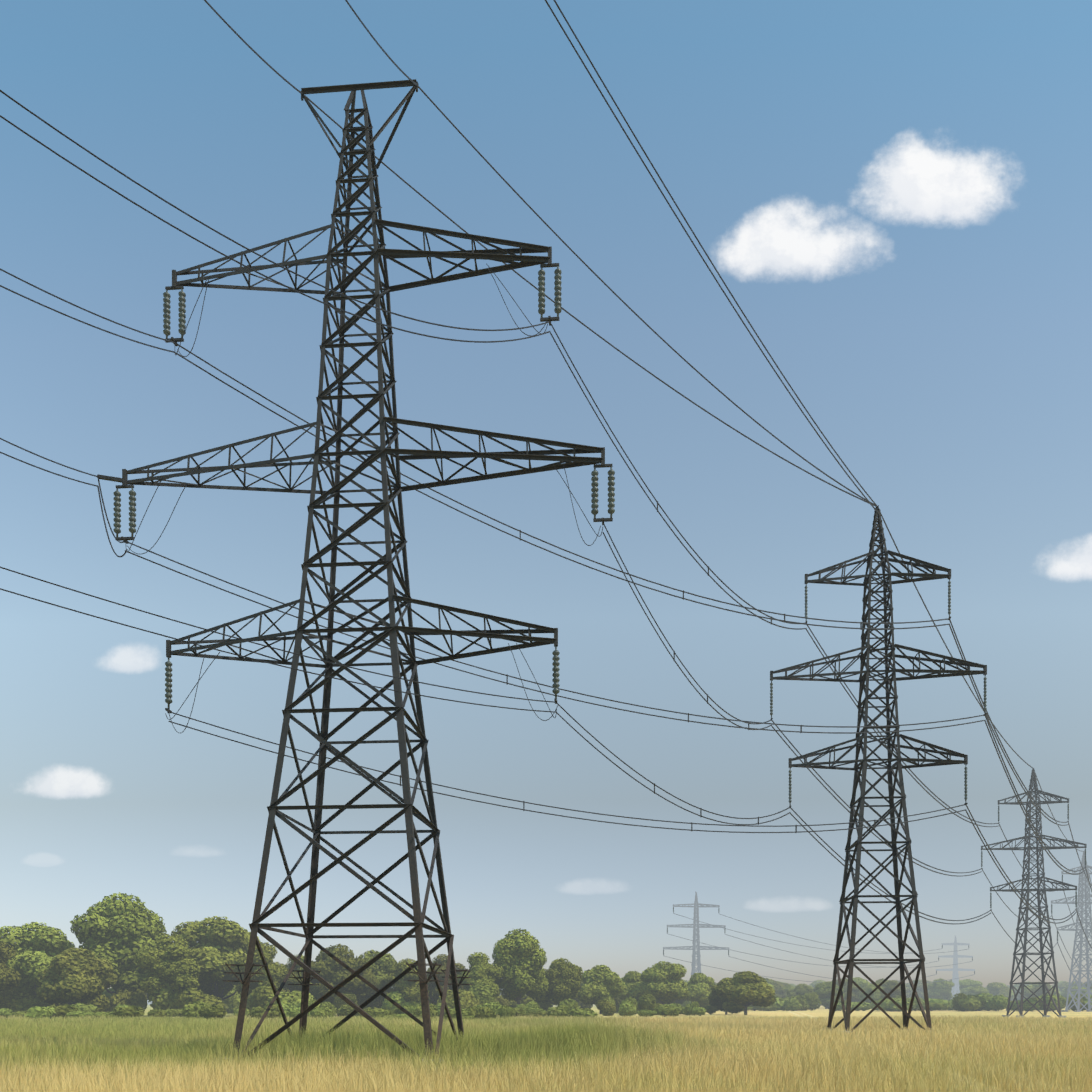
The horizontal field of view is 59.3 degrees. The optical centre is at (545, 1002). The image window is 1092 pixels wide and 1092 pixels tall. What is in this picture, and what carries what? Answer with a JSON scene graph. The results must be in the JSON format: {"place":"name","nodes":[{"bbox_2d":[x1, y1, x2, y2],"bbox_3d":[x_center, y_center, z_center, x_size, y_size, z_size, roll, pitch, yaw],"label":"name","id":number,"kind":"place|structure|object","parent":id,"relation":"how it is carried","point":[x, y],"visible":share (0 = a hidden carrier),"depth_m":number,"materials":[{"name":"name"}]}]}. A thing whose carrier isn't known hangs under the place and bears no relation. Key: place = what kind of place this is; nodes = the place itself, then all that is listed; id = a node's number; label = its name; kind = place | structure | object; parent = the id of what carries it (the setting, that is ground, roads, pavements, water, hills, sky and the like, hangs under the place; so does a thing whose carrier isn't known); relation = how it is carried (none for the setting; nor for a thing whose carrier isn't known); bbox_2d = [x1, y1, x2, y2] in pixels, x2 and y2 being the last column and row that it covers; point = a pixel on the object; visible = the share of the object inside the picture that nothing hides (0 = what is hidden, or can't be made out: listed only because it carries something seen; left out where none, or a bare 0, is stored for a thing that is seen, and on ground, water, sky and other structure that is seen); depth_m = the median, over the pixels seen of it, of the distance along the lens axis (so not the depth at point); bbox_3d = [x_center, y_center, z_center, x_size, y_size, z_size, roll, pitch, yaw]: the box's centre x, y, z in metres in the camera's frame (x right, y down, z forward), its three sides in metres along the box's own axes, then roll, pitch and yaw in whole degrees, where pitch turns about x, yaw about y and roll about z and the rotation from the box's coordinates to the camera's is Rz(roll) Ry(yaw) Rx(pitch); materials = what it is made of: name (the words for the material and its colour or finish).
{"place":"outdoors","nodes":[
{"label":"outdoors","id":0,"kind":"place"},
{"bbox_2d":[0,0,1091,988],"label":"sky","id":1,"kind":"structure","parent":0,"point":[894,196],"materials":[{"name":"blue"}]},
{"bbox_2d":[0,1004,1091,1091],"bbox_3d":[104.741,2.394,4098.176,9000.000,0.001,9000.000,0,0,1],"label":"meadow ground","id":2,"kind":"structure","parent":0,"point":[820,1011],"depth_m":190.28,"materials":[{"name":"plant"}]},
{"bbox_2d":[0,942,20,990],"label":"tree","id":3,"kind":"object","parent":2,"relation":"on","point":[8,978],"visible":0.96,"depth_m":152.05,"materials":[{"name":"green plant"}]},
{"bbox_2d":[0,989,40,1010],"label":"bush","id":4,"kind":"object","parent":2,"relation":"on","point":[8,999],"visible":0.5,"depth_m":156.54,"materials":[{"name":"green plant"}]},
{"bbox_2d":[0,922,74,998],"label":"tree","id":5,"kind":"object","parent":2,"relation":"on","point":[38,947],"visible":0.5,"depth_m":156.85,"materials":[{"name":"green plant"}]},
{"bbox_2d":[11,994,67,1011],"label":"bush","id":6,"kind":"object","parent":2,"relation":"on","point":[35,1002],"visible":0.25,"depth_m":157.01,"materials":[{"name":"green plant"}]},
{"bbox_2d":[24,1006,57,1019],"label":"bush","id":7,"kind":"object","parent":2,"relation":"on","point":[39,1012],"visible":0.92,"depth_m":121.06,"materials":[{"name":"green plant"}]},
{"bbox_2d":[49,1004,77,1018],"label":"bush","id":8,"kind":"object","parent":2,"relation":"on","point":[62,1010],"visible":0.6,"depth_m":124.01,"materials":[{"name":"green plant"}]},
{"bbox_2d":[36,947,116,1011],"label":"tree","id":9,"kind":"object","parent":2,"relation":"on","point":[75,976],"visible":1,"depth_m":148.71,"materials":[{"name":"green plant"}]},
{"bbox_2d":[65,1011,93,1018],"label":"bush","id":10,"kind":"object","parent":2,"relation":"on","point":[73,1014],"visible":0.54,"depth_m":122.72,"materials":[{"name":"green plant"}]},
{"bbox_2d":[70,1002,97,1011],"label":"bush","id":11,"kind":"object","parent":2,"relation":"on","point":[82,1007],"visible":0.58,"depth_m":142.26,"materials":[{"name":"green plant"}]},
{"bbox_2d":[70,892,166,993],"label":"tree","id":12,"kind":"object","parent":2,"relation":"on","point":[119,933],"visible":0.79,"depth_m":163.08,"materials":[{"name":"green plant"}]},
{"bbox_2d":[109,985,147,1011],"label":"bush","id":13,"kind":"object","parent":2,"relation":"on","point":[137,998],"visible":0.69,"depth_m":163.49,"materials":[{"name":"green plant"}]},
{"bbox_2d":[113,1005,144,1018],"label":"bush","id":14,"kind":"object","parent":2,"relation":"on","point":[134,1011],"visible":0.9,"depth_m":117.92,"materials":[{"name":"green plant"}]},
{"bbox_2d":[147,1009,166,1017],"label":"bush","id":15,"kind":"object","parent":2,"relation":"on","point":[157,1012],"visible":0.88,"depth_m":129.68,"materials":[{"name":"green plant"}]},
{"bbox_2d":[148,978,180,1009],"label":"bush","id":16,"kind":"object","parent":2,"relation":"on","point":[163,999],"visible":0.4,"depth_m":156.68,"materials":[{"name":"green plant"}]},
{"bbox_2d":[133,934,200,992],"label":"tree","id":17,"kind":"object","parent":2,"relation":"on","point":[168,958],"visible":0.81,"depth_m":155.98,"materials":[{"name":"green plant"}]},
{"bbox_2d":[165,1009,183,1016],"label":"bush","id":18,"kind":"object","parent":2,"relation":"on","point":[174,1012],"visible":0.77,"depth_m":141.07,"materials":[{"name":"green plant"}]},
{"bbox_2d":[181,1001,207,1018],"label":"bush","id":19,"kind":"object","parent":2,"relation":"on","point":[188,1010],"visible":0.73,"depth_m":123.07,"materials":[{"name":"green plant"}]},
{"bbox_2d":[172,987,225,1009],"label":"bush","id":20,"kind":"object","parent":2,"relation":"on","point":[182,999],"visible":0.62,"depth_m":156.28,"materials":[{"name":"green plant"}]},
{"bbox_2d":[198,1005,226,1018],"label":"bush","id":21,"kind":"object","parent":2,"relation":"on","point":[218,1011],"visible":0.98,"depth_m":119.14,"materials":[{"name":"green plant"}]},
{"bbox_2d":[171,916,260,1000],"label":"tree","id":22,"kind":"object","parent":2,"relation":"on","point":[215,945],"visible":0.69,"depth_m":165.70,"materials":[{"name":"green plant"}]},
{"bbox_2d":[223,988,240,1014],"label":"bush","id":23,"kind":"object","parent":2,"relation":"on","point":[232,1002],"visible":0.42,"depth_m":182.97,"materials":[{"name":"green plant"}]},
{"bbox_2d":[232,942,291,994],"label":"tree","id":24,"kind":"object","parent":2,"relation":"on","point":[279,971],"visible":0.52,"depth_m":158.32,"materials":[{"name":"green plant"}]},
{"bbox_2d":[247,985,280,1012],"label":"bush","id":25,"kind":"object","parent":2,"relation":"on","point":[258,996],"visible":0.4,"depth_m":150.50,"materials":[{"name":"green plant"}]},
{"bbox_2d":[249,1004,280,1018],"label":"bush","id":26,"kind":"object","parent":2,"relation":"on","point":[274,1011],"visible":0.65,"depth_m":122.45,"materials":[{"name":"green plant"}]},
{"bbox_2d":[266,990,319,1007],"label":"bush","id":27,"kind":"object","parent":2,"relation":"on","point":[292,997],"visible":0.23,"depth_m":148.45,"materials":[{"name":"green plant"}]},
{"bbox_2d":[281,954,320,994],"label":"tree","id":28,"kind":"object","parent":2,"relation":"on","point":[312,988],"visible":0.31,"depth_m":170.69,"materials":[{"name":"green plant"}]},
{"bbox_2d":[310,1007,332,1018],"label":"bush","id":29,"kind":"object","parent":2,"relation":"on","point":[321,1011],"visible":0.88,"depth_m":121.73,"materials":[{"name":"green plant"}]},
{"bbox_2d":[301,944,377,1015],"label":"tree","id":30,"kind":"object","parent":2,"relation":"on","point":[333,973],"visible":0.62,"depth_m":162.71,"materials":[{"name":"green plant"}]},
{"bbox_2d":[332,990,356,1011],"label":"bush","id":31,"kind":"object","parent":2,"relation":"on","point":[339,1002],"visible":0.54,"depth_m":161.78,"materials":[{"name":"green plant"}]},
{"bbox_2d":[337,1004,359,1016],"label":"bush","id":32,"kind":"object","parent":2,"relation":"on","point":[343,1011],"visible":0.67,"depth_m":141.65,"materials":[{"name":"green plant"}]},
{"bbox_2d":[357,993,382,1009],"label":"bush","id":33,"kind":"object","parent":2,"relation":"on","point":[373,1003],"visible":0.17,"depth_m":172.40,"materials":[{"name":"green plant"}]},
{"bbox_2d":[359,1008,393,1018],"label":"bush","id":34,"kind":"object","parent":2,"relation":"on","point":[382,1012],"visible":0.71,"depth_m":123.42,"materials":[{"name":"green plant"}]},
{"bbox_2d":[357,949,397,1008],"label":"tree","id":35,"kind":"object","parent":2,"relation":"on","point":[381,966],"visible":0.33,"depth_m":172.44,"materials":[{"name":"green plant"}]},
{"bbox_2d":[381,990,420,1012],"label":"bush","id":36,"kind":"object","parent":2,"relation":"on","point":[397,997],"visible":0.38,"depth_m":164.72,"materials":[{"name":"green plant"}]},
{"bbox_2d":[1,1021,808,1086],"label":"grass patch","id":37,"kind":"object","parent":2,"relation":"on","point":[341,1044],"visible":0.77,"depth_m":37.11,"materials":[{"name":"green plant"}]},
{"bbox_2d":[386,958,428,1003],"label":"tree","id":38,"kind":"object","parent":2,"relation":"on","point":[405,986],"visible":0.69,"depth_m":165.80,"materials":[{"name":"green plant"}]},
{"bbox_2d":[413,1003,437,1017],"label":"bush","id":39,"kind":"object","parent":2,"relation":"on","point":[418,1010],"visible":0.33,"depth_m":124.12,"materials":[{"name":"green plant"}]},
{"bbox_2d":[426,954,465,1006],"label":"tree","id":40,"kind":"object","parent":2,"relation":"on","point":[433,990],"visible":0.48,"depth_m":178.37,"materials":[{"name":"green plant"}]},
{"bbox_2d":[437,1010,474,1019],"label":"bush","id":41,"kind":"object","parent":2,"relation":"on","point":[466,1014],"visible":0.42,"depth_m":116.30,"materials":[{"name":"green plant"}]},
{"bbox_2d":[437,988,480,1008],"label":"bush","id":42,"kind":"object","parent":2,"relation":"on","point":[467,1000],"visible":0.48,"depth_m":158.36,"materials":[{"name":"green plant"}]},
{"bbox_2d":[465,1006,495,1019],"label":"bush","id":43,"kind":"object","parent":2,"relation":"on","point":[486,1012],"visible":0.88,"depth_m":117.58,"materials":[{"name":"green plant"}]},
{"bbox_2d":[457,952,504,996],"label":"tree","id":44,"kind":"object","parent":2,"relation":"on","point":[482,969],"visible":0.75,"depth_m":170.24,"materials":[{"name":"green plant"}]},
{"bbox_2d":[469,982,496,1006],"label":"bush","id":45,"kind":"object","parent":2,"relation":"on","point":[483,993],"visible":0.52,"depth_m":162.25,"materials":[{"name":"green plant"}]},
{"bbox_2d":[474,1002,500,1014],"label":"bush","id":46,"kind":"object","parent":2,"relation":"on","point":[495,1006],"visible":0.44,"depth_m":130.54,"materials":[{"name":"green plant"}]},
{"bbox_2d":[498,1005,513,1018],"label":"bush","id":47,"kind":"object","parent":2,"relation":"on","point":[506,1010],"visible":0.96,"depth_m":123.82,"materials":[{"name":"green plant"}]},
{"bbox_2d":[508,995,531,1007],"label":"bush","id":48,"kind":"object","parent":2,"relation":"on","point":[512,1004],"visible":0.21,"depth_m":194.30,"materials":[{"name":"green plant"}]},
{"bbox_2d":[492,928,548,1005],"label":"tree","id":49,"kind":"object","parent":2,"relation":"on","point":[520,959],"visible":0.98,"depth_m":172.76,"materials":[{"name":"green plant"}]},
{"bbox_2d":[515,1001,539,1016],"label":"bush","id":50,"kind":"object","parent":2,"relation":"on","point":[530,1004],"visible":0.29,"depth_m":152.98,"materials":[{"name":"green plant"}]},
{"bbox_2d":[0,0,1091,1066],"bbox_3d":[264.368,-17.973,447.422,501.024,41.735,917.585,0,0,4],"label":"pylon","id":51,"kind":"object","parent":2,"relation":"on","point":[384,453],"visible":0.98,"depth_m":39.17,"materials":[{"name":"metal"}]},
{"bbox_2d":[531,958,582,1004],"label":"tree","id":52,"kind":"object","parent":2,"relation":"on","point":[563,977],"visible":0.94,"depth_m":183.33,"materials":[{"name":"green plant"}]},
{"bbox_2d":[546,1005,568,1017],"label":"bush","id":53,"kind":"object","parent":2,"relation":"on","point":[561,1010],"visible":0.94,"depth_m":138.18,"materials":[{"name":"green plant"}]},
{"bbox_2d":[560,998,578,1010],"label":"bush","id":54,"kind":"object","parent":2,"relation":"on","point":[570,1004],"visible":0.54,"depth_m":165.56,"materials":[{"name":"green plant"}]},
{"bbox_2d":[567,1009,597,1017],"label":"bush","id":55,"kind":"object","parent":2,"relation":"on","point":[576,1012],"visible":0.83,"depth_m":138.32,"materials":[{"name":"green plant"}]},
{"bbox_2d":[577,965,624,1013],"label":"tree","id":56,"kind":"object","parent":2,"relation":"on","point":[601,982],"visible":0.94,"depth_m":192.61,"materials":[{"name":"green plant"}]},
{"bbox_2d":[596,999,615,1015],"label":"bush","id":57,"kind":"object","parent":2,"relation":"on","point":[606,1007],"visible":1,"depth_m":168.04,"materials":[{"name":"green plant"}]},
{"bbox_2d":[619,1001,633,1016],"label":"bush","id":58,"kind":"object","parent":2,"relation":"on","point":[625,1006],"visible":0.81,"depth_m":157.25,"materials":[{"name":"green plant"}]},
{"bbox_2d":[618,971,645,1000],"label":"tree","id":59,"kind":"object","parent":2,"relation":"on","point":[633,981],"visible":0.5,"depth_m":206.14,"materials":[{"name":"green plant"}]},
{"bbox_2d":[637,993,655,1010],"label":"bush","id":60,"kind":"object","parent":2,"relation":"on","point":[646,1001],"visible":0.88,"depth_m":176.77,"materials":[{"name":"green plant"}]},
{"bbox_2d":[640,961,689,1004],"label":"tree","id":61,"kind":"object","parent":2,"relation":"on","point":[665,983],"visible":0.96,"depth_m":201.15,"materials":[{"name":"green plant"}]},
{"bbox_2d":[654,1005,675,1016],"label":"bush","id":62,"kind":"object","parent":2,"relation":"on","point":[662,1010],"visible":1,"depth_m":158.12,"materials":[{"name":"green plant"}]},
{"bbox_2d":[684,1001,699,1014],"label":"bush","id":63,"kind":"object","parent":2,"relation":"on","point":[688,1010],"visible":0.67,"depth_m":173.38,"materials":[{"name":"green plant"}]},
{"bbox_2d":[663,892,728,976],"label":"transmission tower","id":64,"kind":"structure","parent":2,"relation":"on","point":[697,946],"depth_m":324.71,"materials":[{"name":"metal"}]},
{"bbox_2d":[683,973,714,1007],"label":"tree","id":65,"kind":"object","parent":2,"relation":"on","point":[699,986],"visible":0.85,"depth_m":225.91,"materials":[{"name":"green plant"}]},
{"bbox_2d":[708,980,727,1014],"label":"tree","id":66,"kind":"object","parent":2,"relation":"on","point":[715,999],"visible":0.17,"depth_m":187.48,"materials":[{"name":"green plant"}]},
{"bbox_2d":[715,971,775,1014],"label":"tree","id":67,"kind":"object","parent":2,"relation":"on","point":[740,991],"visible":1,"depth_m":178.46,"materials":[{"name":"green plant"}]},
{"bbox_2d":[772,984,787,998],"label":"tree","id":68,"kind":"object","parent":2,"relation":"on","point":[780,992],"visible":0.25,"depth_m":407.68,"materials":[{"name":"green plant"}]},
{"bbox_2d":[780,998,800,1010],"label":"bush","id":69,"kind":"object","parent":2,"relation":"on","point":[789,1003],"visible":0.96,"depth_m":266.55,"materials":[{"name":"green plant"}]},
{"bbox_2d":[786,985,813,996],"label":"tree","id":70,"kind":"object","parent":2,"relation":"on","point":[800,989],"visible":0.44,"depth_m":356.42,"materials":[{"name":"green plant"}]},
{"bbox_2d":[802,992,821,1010],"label":"bush","id":71,"kind":"object","parent":2,"relation":"on","point":[812,1000],"visible":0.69,"depth_m":278.24,"materials":[{"name":"green plant"}]},
{"bbox_2d":[813,981,844,1008],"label":"tree","id":72,"kind":"object","parent":2,"relation":"on","point":[823,990],"visible":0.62,"depth_m":337.75,"materials":[{"name":"green plant"}]},
{"bbox_2d":[843,980,859,1001],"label":"tree","id":73,"kind":"object","parent":2,"relation":"on","point":[855,989],"visible":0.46,"depth_m":373.72,"materials":[{"name":"green plant"}]},
{"bbox_2d":[838,1002,872,1010],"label":"bush","id":74,"kind":"object","parent":2,"relation":"on","point":[864,1006],"visible":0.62,"depth_m":261.00,"materials":[{"name":"green plant"}]},
{"bbox_2d":[859,984,883,1002],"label":"tree","id":75,"kind":"object","parent":2,"relation":"on","point":[875,995],"visible":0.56,"depth_m":358.70,"materials":[{"name":"green plant"}]},
{"bbox_2d":[770,505,986,1033],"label":"pylon","id":76,"kind":"object","parent":2,"relation":"on","point":[890,743],"visible":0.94,"depth_m":72.29,"materials":[{"name":"metal"}]},
{"bbox_2d":[880,980,900,998],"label":"tree","id":77,"kind":"object","parent":2,"relation":"on","point":[889,986],"visible":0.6,"depth_m":354.61,"materials":[{"name":"green plant"}]},
{"bbox_2d":[874,1000,909,1011],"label":"bush","id":78,"kind":"object","parent":2,"relation":"on","point":[893,1006],"visible":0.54,"depth_m":250.02,"materials":[{"name":"green plant"}]},
{"bbox_2d":[905,979,931,998],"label":"tree","id":79,"kind":"object","parent":2,"relation":"on","point":[919,990],"visible":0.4,"depth_m":636.79,"materials":[{"name":"green plant"}]},
{"bbox_2d":[912,1002,943,1010],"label":"bush","id":80,"kind":"object","parent":2,"relation":"on","point":[933,1006],"visible":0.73,"depth_m":257.30,"materials":[{"name":"green plant"}]},
{"bbox_2d":[922,998,948,1010],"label":"bush","id":81,"kind":"object","parent":2,"relation":"on","point":[943,1002],"visible":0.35,"depth_m":268.60,"materials":[{"name":"green plant"}]},
{"bbox_2d":[923,978,953,999],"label":"tree","id":82,"kind":"object","parent":2,"relation":"on","point":[940,989],"visible":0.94,"depth_m":525.68,"materials":[{"name":"green plant"}]},
{"bbox_2d":[936,935,974,998],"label":"transmission tower","id":83,"kind":"structure","parent":2,"relation":"on","point":[955,956],"depth_m":538.05,"materials":[{"name":"metal"}]},
{"bbox_2d":[952,993,967,1010],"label":"bush","id":84,"kind":"object","parent":2,"relation":"on","point":[957,998],"visible":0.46,"depth_m":253.10,"materials":[{"name":"green plant"}]},
{"bbox_2d":[958,997,980,1010],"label":"bush","id":85,"kind":"object","parent":2,"relation":"on","point":[969,1004],"visible":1,"depth_m":250.25,"materials":[{"name":"green plant"}]},
{"bbox_2d":[957,979,982,993],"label":"tree","id":86,"kind":"object","parent":2,"relation":"on","point":[965,985],"visible":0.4,"depth_m":588.72,"materials":[{"name":"green plant"}]},
{"bbox_2d":[967,994,986,1010],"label":"bush","id":87,"kind":"object","parent":2,"relation":"on","point":[983,1002],"visible":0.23,"depth_m":257.75,"materials":[{"name":"green plant"}]},
{"bbox_2d":[965,986,989,995],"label":"tree","id":88,"kind":"object","parent":2,"relation":"on","point":[976,990],"visible":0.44,"depth_m":508.35,"materials":[{"name":"green plant"}]},
{"bbox_2d":[987,995,1007,1010],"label":"bush","id":89,"kind":"object","parent":2,"relation":"on","point":[997,1002],"visible":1,"depth_m":262.21,"materials":[{"name":"green plant"}]},
{"bbox_2d":[986,982,1011,996],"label":"tree","id":90,"kind":"object","parent":2,"relation":"on","point":[995,988],"visible":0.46,"depth_m":564.42,"materials":[{"name":"green plant"}]},
{"bbox_2d":[1007,999,1039,1010],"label":"bush","id":91,"kind":"object","parent":2,"relation":"on","point":[1027,1005],"visible":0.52,"depth_m":252.49,"materials":[{"name":"green plant"}]},
{"bbox_2d":[981,768,1086,1017],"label":"pylon","id":92,"kind":"object","parent":2,"relation":"on","point":[1029,836],"visible":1,"depth_m":153.62,"materials":[{"name":"metal"}]},
{"bbox_2d":[1024,984,1059,997],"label":"tree","id":93,"kind":"object","parent":2,"relation":"on","point":[1027,993],"visible":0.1,"depth_m":497.30,"materials":[{"name":"green plant"}]},
{"bbox_2d":[1030,984,1055,997],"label":"tree","id":94,"kind":"object","parent":2,"relation":"on","point":[1039,992],"visible":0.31,"depth_m":474.04,"materials":[{"name":"green plant"}]},
{"bbox_2d":[1039,994,1057,1010],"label":"bush","id":95,"kind":"object","parent":2,"relation":"on","point":[1051,1006],"visible":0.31,"depth_m":254.73,"materials":[{"name":"green plant"}]},
{"bbox_2d":[1051,851,1091,1011],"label":"pylon","id":96,"kind":"object","parent":2,"relation":"on","point":[1081,904],"visible":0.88,"depth_m":245.87,"materials":[{"name":"grey metal"}]},
{"bbox_2d":[1064,994,1087,1010],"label":"bush","id":97,"kind":"object","parent":2,"relation":"on","point":[1082,1001],"visible":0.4,"depth_m":262.52,"materials":[{"name":"green plant"}]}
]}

